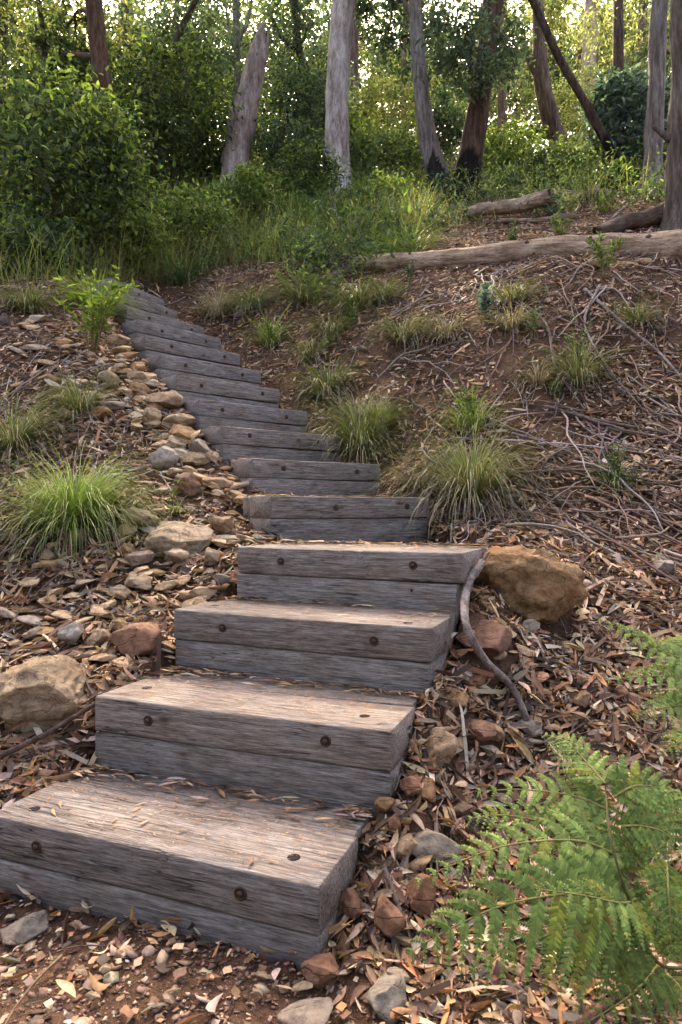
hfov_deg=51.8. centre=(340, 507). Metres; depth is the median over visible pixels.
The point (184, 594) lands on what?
stone
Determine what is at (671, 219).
gum tree
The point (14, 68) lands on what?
shrub
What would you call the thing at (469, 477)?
grass tussock
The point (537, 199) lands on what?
fallen log
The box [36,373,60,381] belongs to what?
stone
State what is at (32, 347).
stone
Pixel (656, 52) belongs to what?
gum tree
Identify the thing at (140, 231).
shrub
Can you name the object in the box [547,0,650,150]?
gum tree
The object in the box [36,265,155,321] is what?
grass tussock
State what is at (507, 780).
stone
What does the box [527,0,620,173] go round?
trunk
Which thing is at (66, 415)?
stone
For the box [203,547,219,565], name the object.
stone
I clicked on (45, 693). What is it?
boulder
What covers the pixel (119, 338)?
stone
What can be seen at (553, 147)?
shrub
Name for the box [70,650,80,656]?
stone
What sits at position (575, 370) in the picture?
grass tussock
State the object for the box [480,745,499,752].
stone
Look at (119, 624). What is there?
stone
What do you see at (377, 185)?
shrub
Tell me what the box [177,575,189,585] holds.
stone
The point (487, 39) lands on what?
gum tree
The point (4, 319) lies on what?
stone
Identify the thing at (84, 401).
grass tussock
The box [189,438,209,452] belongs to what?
stone
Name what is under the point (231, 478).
stone
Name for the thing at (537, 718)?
stone
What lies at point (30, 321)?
stone
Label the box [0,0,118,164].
gum tree
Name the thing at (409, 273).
seedling
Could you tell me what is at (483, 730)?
stone
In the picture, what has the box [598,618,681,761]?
bracken fern
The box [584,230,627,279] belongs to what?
seedling
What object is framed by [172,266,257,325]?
grass tussock
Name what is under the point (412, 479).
grass tussock
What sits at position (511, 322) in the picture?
grass tussock
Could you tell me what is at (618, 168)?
shrub
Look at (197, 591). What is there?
stone
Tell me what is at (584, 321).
root
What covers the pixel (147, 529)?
stone
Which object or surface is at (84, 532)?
stone
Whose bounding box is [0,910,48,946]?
stone
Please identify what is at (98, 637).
stone
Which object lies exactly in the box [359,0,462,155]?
gum tree
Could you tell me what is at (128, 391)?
stone
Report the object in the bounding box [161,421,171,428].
stone
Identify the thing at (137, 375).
stone
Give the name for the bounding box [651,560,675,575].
stone
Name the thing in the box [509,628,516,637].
stone
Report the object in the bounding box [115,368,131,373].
stone
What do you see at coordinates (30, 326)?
stone
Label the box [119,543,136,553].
stone
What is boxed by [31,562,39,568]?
stone
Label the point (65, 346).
stone
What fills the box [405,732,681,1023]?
bracken fern
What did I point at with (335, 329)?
grass tussock
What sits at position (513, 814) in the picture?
stone
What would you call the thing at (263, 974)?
stone
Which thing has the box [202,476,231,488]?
stone
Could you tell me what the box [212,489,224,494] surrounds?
stone
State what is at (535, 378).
grass tussock
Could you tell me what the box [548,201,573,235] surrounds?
seedling
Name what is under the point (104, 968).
stone
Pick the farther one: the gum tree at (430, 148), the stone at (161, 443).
the gum tree at (430, 148)
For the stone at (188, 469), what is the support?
on the ground at (426, 818)
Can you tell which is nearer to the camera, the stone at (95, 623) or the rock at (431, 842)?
the rock at (431, 842)
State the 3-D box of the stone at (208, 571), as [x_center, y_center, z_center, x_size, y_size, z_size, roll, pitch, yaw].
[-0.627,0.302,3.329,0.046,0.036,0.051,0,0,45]
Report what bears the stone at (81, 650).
on the ground at (426, 818)
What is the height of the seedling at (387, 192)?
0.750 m
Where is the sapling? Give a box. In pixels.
[52,263,139,353]
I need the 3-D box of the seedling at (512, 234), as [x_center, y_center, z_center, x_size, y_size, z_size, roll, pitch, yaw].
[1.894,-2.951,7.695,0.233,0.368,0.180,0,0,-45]
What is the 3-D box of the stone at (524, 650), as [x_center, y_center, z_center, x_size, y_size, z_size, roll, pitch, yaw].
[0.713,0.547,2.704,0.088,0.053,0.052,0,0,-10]
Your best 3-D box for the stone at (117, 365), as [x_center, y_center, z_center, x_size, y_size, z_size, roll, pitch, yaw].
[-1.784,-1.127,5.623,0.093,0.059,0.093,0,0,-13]
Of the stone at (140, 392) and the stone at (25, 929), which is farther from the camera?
the stone at (140, 392)
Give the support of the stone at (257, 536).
on the ground at (426, 818)
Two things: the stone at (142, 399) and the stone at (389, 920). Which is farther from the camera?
the stone at (142, 399)
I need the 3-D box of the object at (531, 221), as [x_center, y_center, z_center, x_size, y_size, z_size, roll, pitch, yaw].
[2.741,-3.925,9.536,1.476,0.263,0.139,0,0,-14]
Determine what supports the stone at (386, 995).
on the ground at (426, 818)
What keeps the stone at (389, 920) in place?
on the ground at (426, 818)
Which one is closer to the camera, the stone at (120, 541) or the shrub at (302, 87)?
the stone at (120, 541)
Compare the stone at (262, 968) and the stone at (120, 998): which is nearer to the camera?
the stone at (120, 998)
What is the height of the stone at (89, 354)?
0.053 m
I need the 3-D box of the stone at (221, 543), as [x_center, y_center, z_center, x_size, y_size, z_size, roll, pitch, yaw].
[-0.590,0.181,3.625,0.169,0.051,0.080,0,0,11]
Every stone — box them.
[0,607,18,620]
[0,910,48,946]
[1,312,7,325]
[8,639,21,646]
[9,381,24,386]
[10,346,25,353]
[11,606,37,613]
[12,342,23,345]
[16,322,29,328]
[17,615,44,626]
[19,344,48,350]
[19,577,39,587]
[22,324,39,330]
[24,318,34,323]
[25,626,42,638]
[29,315,47,321]
[29,370,40,376]
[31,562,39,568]
[32,359,55,365]
[32,648,47,653]
[35,626,53,635]
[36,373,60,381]
[37,596,51,607]
[38,548,54,561]
[38,559,58,569]
[40,594,56,606]
[43,323,59,328]
[44,379,60,387]
[45,587,67,595]
[46,541,62,550]
[51,609,75,619]
[52,524,66,539]
[56,338,73,346]
[57,408,73,418]
[57,622,83,644]
[58,570,74,576]
[59,344,74,348]
[62,592,83,598]
[65,378,84,387]
[66,648,83,656]
[67,529,87,544]
[68,596,83,601]
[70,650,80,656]
[73,579,96,590]
[76,965,87,976]
[77,528,89,535]
[85,991,100,999]
[86,352,99,357]
[86,628,110,647]
[87,358,97,362]
[88,653,117,661]
[89,604,111,618]
[90,406,111,418]
[92,621,100,625]
[94,382,109,387]
[94,392,109,397]
[95,359,109,367]
[97,370,119,386]
[98,599,115,609]
[99,356,107,360]
[99,963,110,973]
[100,401,131,409]
[106,585,131,599]
[108,334,130,343]
[108,359,129,363]
[110,390,122,394]
[111,346,130,353]
[112,535,130,547]
[113,359,126,364]
[113,363,123,368]
[113,523,137,539]
[113,619,126,630]
[114,352,139,359]
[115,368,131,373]
[115,558,129,565]
[116,994,124,1000]
[117,386,134,396]
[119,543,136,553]
[124,550,154,566]
[124,572,152,589]
[126,371,146,379]
[128,382,149,393]
[128,570,153,575]
[130,423,142,431]
[130,599,140,605]
[131,362,145,370]
[131,395,144,403]
[134,565,148,573]
[135,389,147,395]
[139,526,155,532]
[141,359,148,366]
[141,396,146,404]
[142,372,156,381]
[142,407,161,423]
[143,381,156,387]
[144,420,160,427]
[146,403,161,409]
[148,569,165,576]
[149,446,179,467]
[149,508,165,514]
[150,440,166,446]
[153,486,168,495]
[154,580,178,590]
[155,433,169,441]
[155,543,185,557]
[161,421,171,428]
[161,640,175,649]
[162,993,174,1003]
[163,413,194,425]
[164,548,188,563]
[164,550,189,566]
[165,435,185,448]
[166,598,181,608]
[166,987,180,994]
[168,424,197,439]
[168,467,183,477]
[172,448,190,454]
[173,472,201,495]
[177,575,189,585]
[178,590,191,598]
[179,450,218,464]
[181,595,206,606]
[183,466,197,473]
[188,585,216,597]
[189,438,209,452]
[190,429,200,440]
[193,472,206,483]
[193,598,206,604]
[201,476,221,488]
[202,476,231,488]
[202,568,213,574]
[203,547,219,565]
[205,453,222,461]
[211,538,234,547]
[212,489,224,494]
[215,535,237,539]
[215,574,229,584]
[226,540,243,545]
[227,476,236,480]
[229,480,248,489]
[230,490,241,496]
[232,495,247,504]
[236,534,251,541]
[236,966,246,971]
[252,533,266,539]
[252,988,262,995]
[255,971,267,979]
[258,965,266,970]
[276,997,332,1023]
[292,981,312,991]
[301,952,339,988]
[339,887,361,919]
[366,974,407,1023]
[374,796,394,811]
[374,844,387,853]
[374,893,404,939]
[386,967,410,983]
[387,815,400,834]
[390,833,417,858]
[394,933,411,947]
[399,775,421,794]
[399,816,412,823]
[405,784,421,795]
[406,873,435,917]
[409,855,432,871]
[416,777,435,801]
[425,731,458,766]
[425,965,443,976]
[429,726,453,735]
[435,793,446,799]
[435,854,460,865]
[447,691,468,706]
[452,800,473,815]
[457,737,463,748]
[463,860,472,867]
[465,718,496,741]
[467,675,485,685]
[467,928,475,934]
[477,685,490,688]
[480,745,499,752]
[485,750,504,757]
[490,723,504,741]
[491,809,530,826]
[493,651,506,659]
[494,793,511,804]
[498,776,515,784]
[503,962,523,976]
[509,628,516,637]
[513,989,527,1002]
[515,643,536,656]
[517,719,542,735]
[520,950,545,971]
[521,619,539,633]
[523,728,543,737]
[529,715,541,723]
[535,672,549,682]
[573,690,590,707]
[575,673,588,686]
[588,259,605,268]
[615,685,628,699]
[634,258,652,266]
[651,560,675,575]
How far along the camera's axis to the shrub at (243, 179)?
10.78 m
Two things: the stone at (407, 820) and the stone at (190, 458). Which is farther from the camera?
the stone at (190, 458)
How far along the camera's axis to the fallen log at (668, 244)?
7.29 m
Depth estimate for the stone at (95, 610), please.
3.07 m
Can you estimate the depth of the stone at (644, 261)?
6.45 m
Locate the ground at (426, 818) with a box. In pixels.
[0,160,681,1023]
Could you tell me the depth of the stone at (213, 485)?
4.25 m
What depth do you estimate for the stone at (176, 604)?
3.14 m
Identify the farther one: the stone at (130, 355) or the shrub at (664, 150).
the shrub at (664, 150)
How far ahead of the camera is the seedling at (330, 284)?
7.43 m
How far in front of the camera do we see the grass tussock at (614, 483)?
4.27 m
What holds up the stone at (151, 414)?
on the ground at (426, 818)
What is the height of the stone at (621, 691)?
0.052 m
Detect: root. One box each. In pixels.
[346,283,430,373]
[517,300,585,409]
[583,284,643,409]
[583,287,681,379]
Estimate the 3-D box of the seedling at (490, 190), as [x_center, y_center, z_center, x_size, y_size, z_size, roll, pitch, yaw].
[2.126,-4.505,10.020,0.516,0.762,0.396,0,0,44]
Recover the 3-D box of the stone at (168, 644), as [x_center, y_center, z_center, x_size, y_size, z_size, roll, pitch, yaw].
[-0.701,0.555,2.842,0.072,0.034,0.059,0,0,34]
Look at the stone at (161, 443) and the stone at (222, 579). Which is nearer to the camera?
the stone at (222, 579)
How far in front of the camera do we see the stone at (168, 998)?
1.54 m
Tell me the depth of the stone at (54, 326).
6.12 m
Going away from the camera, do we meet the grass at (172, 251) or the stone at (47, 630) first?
the stone at (47, 630)
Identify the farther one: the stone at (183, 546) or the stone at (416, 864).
the stone at (183, 546)
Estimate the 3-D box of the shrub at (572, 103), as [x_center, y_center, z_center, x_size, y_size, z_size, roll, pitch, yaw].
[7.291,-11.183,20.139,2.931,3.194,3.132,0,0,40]
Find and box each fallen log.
[226,286,296,319]
[324,254,373,281]
[353,229,681,271]
[460,188,553,218]
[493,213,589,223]
[551,188,625,204]
[592,202,663,234]
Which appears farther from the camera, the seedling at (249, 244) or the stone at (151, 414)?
the seedling at (249, 244)
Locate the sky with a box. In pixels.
[8,0,650,156]
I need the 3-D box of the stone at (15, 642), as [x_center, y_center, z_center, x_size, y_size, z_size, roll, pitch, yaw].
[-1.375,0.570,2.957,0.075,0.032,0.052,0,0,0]
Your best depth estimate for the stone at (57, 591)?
3.23 m
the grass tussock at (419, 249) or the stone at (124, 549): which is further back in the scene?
the grass tussock at (419, 249)
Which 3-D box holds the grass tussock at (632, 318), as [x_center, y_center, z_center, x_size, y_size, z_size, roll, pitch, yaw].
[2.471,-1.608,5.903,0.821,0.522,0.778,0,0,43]
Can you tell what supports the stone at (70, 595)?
on the ground at (426, 818)
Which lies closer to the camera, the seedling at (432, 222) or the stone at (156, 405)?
the stone at (156, 405)
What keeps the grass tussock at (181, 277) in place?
on the ground at (426, 818)
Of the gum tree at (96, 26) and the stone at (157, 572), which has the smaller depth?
the stone at (157, 572)
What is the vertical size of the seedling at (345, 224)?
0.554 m
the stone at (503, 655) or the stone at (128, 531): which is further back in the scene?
the stone at (128, 531)
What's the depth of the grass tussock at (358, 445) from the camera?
5.29 m
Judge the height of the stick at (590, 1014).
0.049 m
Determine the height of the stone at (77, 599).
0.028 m
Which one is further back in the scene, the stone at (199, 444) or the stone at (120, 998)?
the stone at (199, 444)
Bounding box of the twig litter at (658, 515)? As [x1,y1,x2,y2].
[0,219,681,1023]
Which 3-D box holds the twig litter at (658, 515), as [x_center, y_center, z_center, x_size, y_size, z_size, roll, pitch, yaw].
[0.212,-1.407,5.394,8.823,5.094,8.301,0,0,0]
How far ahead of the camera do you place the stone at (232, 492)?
4.14 m
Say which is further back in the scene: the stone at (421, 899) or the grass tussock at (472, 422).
the grass tussock at (472, 422)
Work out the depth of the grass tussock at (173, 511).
3.97 m
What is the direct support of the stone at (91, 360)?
on the ground at (426, 818)
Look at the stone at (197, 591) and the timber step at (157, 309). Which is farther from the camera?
the timber step at (157, 309)
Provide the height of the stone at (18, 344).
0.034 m
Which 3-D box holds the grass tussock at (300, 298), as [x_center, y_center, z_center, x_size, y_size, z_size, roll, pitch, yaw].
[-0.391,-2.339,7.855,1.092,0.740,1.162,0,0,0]
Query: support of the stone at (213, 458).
on the ground at (426, 818)
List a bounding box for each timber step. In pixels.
[0,770,371,971]
[92,278,163,305]
[95,671,420,817]
[98,289,177,319]
[113,306,203,333]
[120,319,220,349]
[131,336,239,366]
[146,354,260,386]
[159,375,279,407]
[174,598,459,704]
[181,399,306,432]
[200,426,339,462]
[223,458,379,496]
[237,543,487,621]
[243,496,428,543]
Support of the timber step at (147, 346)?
on the ground at (426, 818)
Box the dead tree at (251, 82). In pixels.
[206,18,268,215]
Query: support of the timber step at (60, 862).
on the ground at (426, 818)
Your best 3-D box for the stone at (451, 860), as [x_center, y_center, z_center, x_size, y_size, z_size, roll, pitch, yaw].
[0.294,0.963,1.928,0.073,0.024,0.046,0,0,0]
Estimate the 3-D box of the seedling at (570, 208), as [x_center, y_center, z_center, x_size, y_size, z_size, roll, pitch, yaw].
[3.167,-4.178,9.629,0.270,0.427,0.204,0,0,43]
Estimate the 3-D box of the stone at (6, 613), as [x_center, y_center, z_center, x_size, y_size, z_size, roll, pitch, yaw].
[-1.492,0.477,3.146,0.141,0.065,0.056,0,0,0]
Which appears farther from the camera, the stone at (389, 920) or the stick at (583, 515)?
the stick at (583, 515)
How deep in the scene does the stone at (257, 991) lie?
1.55 m
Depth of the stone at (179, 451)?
4.67 m
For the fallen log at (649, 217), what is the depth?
8.69 m
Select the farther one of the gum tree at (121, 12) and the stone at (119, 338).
the gum tree at (121, 12)
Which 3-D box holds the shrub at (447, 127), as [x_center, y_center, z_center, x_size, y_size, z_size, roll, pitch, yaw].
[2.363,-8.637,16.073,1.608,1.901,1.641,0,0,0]
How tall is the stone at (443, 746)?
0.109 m
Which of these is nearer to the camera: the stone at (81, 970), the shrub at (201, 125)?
the stone at (81, 970)
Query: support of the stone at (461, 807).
on the ground at (426, 818)
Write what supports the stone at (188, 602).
on the ground at (426, 818)
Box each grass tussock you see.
[0,264,64,319]
[0,378,94,469]
[0,427,192,582]
[19,359,141,434]
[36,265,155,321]
[139,245,229,289]
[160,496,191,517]
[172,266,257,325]
[208,162,363,237]
[209,271,289,324]
[229,302,309,349]
[262,163,402,243]
[262,261,343,321]
[269,370,432,482]
[273,349,379,415]
[275,328,353,368]
[295,302,367,349]
[308,264,404,320]
[326,384,413,441]
[347,384,608,542]
[352,262,417,304]
[354,297,457,352]
[357,201,468,270]
[363,449,465,511]
[404,302,479,347]
[419,379,523,442]
[472,294,553,339]
[474,266,564,314]
[503,314,653,403]
[504,354,571,397]
[569,454,666,506]
[601,281,680,334]
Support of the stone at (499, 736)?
on the ground at (426, 818)
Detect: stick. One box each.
[0,702,94,758]
[208,267,255,282]
[381,864,405,921]
[503,466,610,537]
[511,432,681,472]
[544,405,681,440]
[568,552,681,631]
[571,983,644,1023]
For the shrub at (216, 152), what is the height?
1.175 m
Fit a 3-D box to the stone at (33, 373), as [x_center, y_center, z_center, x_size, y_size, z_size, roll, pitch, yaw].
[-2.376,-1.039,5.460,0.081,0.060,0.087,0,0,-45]
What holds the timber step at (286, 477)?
on the ground at (426, 818)
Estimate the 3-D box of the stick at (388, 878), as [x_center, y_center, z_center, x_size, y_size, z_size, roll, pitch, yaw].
[0.136,0.994,1.812,0.018,0.092,0.135,0,0,-20]
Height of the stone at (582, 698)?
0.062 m
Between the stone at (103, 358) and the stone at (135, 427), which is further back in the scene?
the stone at (103, 358)
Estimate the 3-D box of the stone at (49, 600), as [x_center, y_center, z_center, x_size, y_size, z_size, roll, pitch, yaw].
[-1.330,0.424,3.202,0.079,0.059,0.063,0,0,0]
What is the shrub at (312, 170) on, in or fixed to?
on the ground at (426, 818)
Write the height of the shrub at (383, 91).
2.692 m
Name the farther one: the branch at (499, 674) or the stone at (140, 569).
the stone at (140, 569)
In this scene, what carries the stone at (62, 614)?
on the ground at (426, 818)
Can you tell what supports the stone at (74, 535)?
on the ground at (426, 818)
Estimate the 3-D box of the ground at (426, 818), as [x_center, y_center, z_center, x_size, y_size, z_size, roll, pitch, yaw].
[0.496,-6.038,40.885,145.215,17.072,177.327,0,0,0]
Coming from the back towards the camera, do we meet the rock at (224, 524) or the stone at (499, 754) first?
the rock at (224, 524)
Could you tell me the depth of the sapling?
5.76 m
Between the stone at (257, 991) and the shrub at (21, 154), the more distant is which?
the shrub at (21, 154)
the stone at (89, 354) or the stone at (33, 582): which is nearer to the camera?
the stone at (33, 582)
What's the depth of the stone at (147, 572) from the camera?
3.33 m
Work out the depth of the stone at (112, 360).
5.67 m
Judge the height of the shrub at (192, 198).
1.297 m
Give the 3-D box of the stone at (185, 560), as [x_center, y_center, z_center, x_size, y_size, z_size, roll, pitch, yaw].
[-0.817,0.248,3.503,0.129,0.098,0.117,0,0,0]
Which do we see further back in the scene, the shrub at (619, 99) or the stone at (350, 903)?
the shrub at (619, 99)
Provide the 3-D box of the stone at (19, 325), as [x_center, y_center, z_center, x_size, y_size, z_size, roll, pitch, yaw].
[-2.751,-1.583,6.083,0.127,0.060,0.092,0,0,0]
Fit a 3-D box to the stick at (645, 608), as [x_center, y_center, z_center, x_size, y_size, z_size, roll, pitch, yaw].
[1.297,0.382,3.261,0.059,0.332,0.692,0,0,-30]
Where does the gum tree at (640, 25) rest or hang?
on the ground at (426, 818)
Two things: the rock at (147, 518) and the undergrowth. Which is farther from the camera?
the undergrowth
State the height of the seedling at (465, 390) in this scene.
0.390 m
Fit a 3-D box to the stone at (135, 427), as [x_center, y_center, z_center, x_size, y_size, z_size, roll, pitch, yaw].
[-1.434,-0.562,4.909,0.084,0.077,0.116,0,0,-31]
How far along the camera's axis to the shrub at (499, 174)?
11.98 m
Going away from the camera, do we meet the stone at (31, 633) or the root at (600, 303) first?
the stone at (31, 633)
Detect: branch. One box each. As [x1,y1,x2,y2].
[460,551,529,720]
[478,218,581,235]
[609,196,636,219]
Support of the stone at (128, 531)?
on the ground at (426, 818)
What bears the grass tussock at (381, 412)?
on the ground at (426, 818)
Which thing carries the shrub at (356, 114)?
on the ground at (426, 818)
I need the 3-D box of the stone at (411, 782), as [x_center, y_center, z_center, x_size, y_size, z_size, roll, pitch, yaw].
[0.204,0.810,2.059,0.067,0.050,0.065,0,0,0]
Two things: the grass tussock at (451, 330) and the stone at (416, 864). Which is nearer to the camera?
the stone at (416, 864)
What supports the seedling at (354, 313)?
on the ground at (426, 818)
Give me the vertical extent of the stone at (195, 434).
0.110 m
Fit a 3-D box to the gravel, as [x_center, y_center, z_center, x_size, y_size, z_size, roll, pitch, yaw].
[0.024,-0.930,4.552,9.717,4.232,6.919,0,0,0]
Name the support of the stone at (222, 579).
on the ground at (426, 818)
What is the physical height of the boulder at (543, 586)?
0.392 m
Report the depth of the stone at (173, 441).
4.72 m
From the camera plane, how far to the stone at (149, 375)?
5.51 m
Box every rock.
[108,622,163,656]
[118,507,160,529]
[143,390,183,409]
[143,521,215,556]
[208,516,233,534]
[411,828,462,862]
[455,620,511,657]
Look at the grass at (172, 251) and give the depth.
9.54 m
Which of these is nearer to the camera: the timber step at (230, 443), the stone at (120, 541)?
the stone at (120, 541)
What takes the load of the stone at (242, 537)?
on the ground at (426, 818)
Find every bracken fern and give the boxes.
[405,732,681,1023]
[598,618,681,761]
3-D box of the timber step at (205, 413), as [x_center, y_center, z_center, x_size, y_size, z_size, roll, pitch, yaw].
[-0.804,-0.660,5.622,1.041,0.276,0.464,0,0,-44]
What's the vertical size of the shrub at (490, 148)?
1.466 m
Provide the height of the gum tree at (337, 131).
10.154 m
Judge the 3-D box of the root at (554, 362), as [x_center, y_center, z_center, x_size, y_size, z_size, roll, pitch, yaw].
[1.691,-1.330,5.765,0.130,1.253,1.425,0,0,-6]
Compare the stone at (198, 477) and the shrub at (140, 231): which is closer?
the stone at (198, 477)
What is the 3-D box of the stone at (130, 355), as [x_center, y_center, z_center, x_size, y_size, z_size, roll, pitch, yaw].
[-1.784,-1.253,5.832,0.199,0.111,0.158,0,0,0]
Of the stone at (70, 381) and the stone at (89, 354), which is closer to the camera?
the stone at (70, 381)
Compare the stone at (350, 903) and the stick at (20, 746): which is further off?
the stick at (20, 746)
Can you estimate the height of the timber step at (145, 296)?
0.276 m
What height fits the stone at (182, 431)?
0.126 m
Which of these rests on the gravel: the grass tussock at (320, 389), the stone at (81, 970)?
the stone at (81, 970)
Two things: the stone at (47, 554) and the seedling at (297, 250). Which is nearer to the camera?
the stone at (47, 554)
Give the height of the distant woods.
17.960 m
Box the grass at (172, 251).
[0,134,664,287]
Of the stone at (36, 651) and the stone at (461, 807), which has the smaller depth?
the stone at (461, 807)
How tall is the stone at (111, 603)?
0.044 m
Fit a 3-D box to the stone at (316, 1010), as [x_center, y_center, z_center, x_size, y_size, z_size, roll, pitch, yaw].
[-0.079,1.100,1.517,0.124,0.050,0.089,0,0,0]
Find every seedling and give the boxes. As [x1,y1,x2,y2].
[168,479,185,506]
[244,235,263,268]
[261,310,281,347]
[274,262,302,300]
[292,233,314,269]
[295,264,330,314]
[323,269,346,308]
[333,216,352,255]
[346,303,358,331]
[379,171,394,207]
[404,257,416,287]
[415,194,450,240]
[449,379,480,430]
[474,283,497,325]
[478,157,511,218]
[505,218,521,240]
[524,307,539,342]
[546,380,563,400]
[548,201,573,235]
[562,187,581,212]
[563,321,593,360]
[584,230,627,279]
[603,439,629,480]
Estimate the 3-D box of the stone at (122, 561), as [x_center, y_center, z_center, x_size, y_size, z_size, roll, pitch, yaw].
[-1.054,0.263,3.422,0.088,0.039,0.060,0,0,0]
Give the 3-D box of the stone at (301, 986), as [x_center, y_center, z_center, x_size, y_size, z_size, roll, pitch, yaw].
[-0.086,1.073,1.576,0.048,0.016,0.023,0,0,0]
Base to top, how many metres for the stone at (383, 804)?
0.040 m
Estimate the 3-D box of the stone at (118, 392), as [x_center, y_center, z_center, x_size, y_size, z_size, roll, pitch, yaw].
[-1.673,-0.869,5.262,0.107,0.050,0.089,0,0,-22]
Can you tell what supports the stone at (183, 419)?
on the ground at (426, 818)
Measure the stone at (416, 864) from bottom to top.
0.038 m
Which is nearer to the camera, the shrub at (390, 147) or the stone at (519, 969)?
the stone at (519, 969)
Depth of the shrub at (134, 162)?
9.02 m
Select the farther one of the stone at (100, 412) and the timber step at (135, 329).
the timber step at (135, 329)
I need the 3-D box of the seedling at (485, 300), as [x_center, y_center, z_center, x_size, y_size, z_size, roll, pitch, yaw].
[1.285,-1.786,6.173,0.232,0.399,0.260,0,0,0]
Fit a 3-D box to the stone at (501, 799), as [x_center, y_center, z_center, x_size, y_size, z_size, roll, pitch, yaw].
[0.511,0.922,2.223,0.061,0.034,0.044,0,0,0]
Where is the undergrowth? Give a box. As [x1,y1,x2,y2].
[0,125,666,289]
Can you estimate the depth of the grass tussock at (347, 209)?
10.04 m
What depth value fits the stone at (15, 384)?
5.30 m
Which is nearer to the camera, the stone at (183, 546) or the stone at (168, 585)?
the stone at (168, 585)
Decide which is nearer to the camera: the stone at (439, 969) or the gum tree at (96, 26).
the stone at (439, 969)
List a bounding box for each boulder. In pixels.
[0,655,91,731]
[474,545,589,623]
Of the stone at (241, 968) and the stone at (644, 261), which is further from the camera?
the stone at (644, 261)
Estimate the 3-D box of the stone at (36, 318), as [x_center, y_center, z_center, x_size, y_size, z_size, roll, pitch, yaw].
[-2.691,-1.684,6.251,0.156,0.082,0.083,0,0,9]
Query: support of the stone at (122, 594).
on the ground at (426, 818)
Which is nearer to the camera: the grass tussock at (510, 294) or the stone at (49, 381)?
the stone at (49, 381)
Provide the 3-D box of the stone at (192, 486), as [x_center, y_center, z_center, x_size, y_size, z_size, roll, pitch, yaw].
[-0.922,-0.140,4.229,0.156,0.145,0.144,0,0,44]
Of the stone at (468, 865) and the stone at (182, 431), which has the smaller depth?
the stone at (468, 865)
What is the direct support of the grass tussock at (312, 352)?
on the ground at (426, 818)
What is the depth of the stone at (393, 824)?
1.94 m
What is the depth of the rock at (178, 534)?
3.55 m
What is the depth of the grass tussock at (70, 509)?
3.62 m
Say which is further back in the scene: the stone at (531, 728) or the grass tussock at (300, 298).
the grass tussock at (300, 298)
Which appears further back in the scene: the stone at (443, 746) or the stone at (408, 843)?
the stone at (443, 746)
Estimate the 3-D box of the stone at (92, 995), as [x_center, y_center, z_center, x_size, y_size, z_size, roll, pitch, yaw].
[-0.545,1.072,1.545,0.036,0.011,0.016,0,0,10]
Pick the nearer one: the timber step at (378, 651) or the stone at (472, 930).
the stone at (472, 930)
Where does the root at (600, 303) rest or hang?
attached to the ground at (426, 818)
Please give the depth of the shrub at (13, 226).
7.76 m
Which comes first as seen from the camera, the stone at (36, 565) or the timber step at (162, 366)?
the stone at (36, 565)
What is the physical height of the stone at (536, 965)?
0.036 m
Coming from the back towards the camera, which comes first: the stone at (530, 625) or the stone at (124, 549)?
the stone at (124, 549)
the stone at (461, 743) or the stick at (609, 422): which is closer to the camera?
the stone at (461, 743)
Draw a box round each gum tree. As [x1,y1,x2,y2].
[0,0,118,117]
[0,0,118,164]
[0,0,259,222]
[65,0,240,135]
[121,0,254,180]
[168,0,329,103]
[239,0,354,203]
[240,0,367,167]
[308,0,410,162]
[352,0,511,198]
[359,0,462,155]
[403,0,579,203]
[426,1,553,153]
[465,0,632,164]
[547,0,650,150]
[569,0,650,134]
[577,0,670,121]
[623,0,670,192]
[652,0,681,230]
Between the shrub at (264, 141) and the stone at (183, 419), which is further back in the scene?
the shrub at (264, 141)
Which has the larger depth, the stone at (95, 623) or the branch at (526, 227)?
the branch at (526, 227)
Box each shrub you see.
[0,29,176,275]
[0,35,76,194]
[0,194,106,282]
[30,176,178,276]
[34,90,168,265]
[64,21,271,208]
[131,170,256,262]
[198,130,254,177]
[204,161,288,232]
[249,107,325,197]
[257,46,358,158]
[267,136,350,208]
[322,162,431,218]
[324,102,377,167]
[348,58,439,154]
[349,111,453,188]
[411,84,467,163]
[475,159,538,197]
[481,114,566,184]
[512,132,609,184]
[535,48,630,156]
[576,55,670,169]
[594,155,642,189]
[623,141,667,175]
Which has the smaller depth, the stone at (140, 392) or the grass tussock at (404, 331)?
the stone at (140, 392)
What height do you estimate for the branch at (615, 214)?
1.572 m
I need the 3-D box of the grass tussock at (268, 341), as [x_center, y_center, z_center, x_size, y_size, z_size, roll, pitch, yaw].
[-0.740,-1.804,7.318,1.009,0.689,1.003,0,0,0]
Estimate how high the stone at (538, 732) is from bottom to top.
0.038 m
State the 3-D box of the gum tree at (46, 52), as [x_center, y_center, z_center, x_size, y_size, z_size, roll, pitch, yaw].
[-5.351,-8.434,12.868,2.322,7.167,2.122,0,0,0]
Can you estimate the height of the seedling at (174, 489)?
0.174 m
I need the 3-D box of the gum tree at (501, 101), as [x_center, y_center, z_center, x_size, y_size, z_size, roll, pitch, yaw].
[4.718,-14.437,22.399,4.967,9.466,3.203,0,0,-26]
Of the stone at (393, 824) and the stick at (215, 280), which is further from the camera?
the stick at (215, 280)
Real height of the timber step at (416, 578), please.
0.273 m
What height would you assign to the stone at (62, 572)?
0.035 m
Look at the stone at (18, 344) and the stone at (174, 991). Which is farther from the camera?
the stone at (18, 344)
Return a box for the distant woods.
[8,0,670,164]
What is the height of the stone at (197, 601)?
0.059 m
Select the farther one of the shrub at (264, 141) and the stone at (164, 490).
the shrub at (264, 141)
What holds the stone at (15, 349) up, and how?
on the ground at (426, 818)
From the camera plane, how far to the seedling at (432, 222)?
9.22 m
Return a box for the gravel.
[0,256,680,1023]

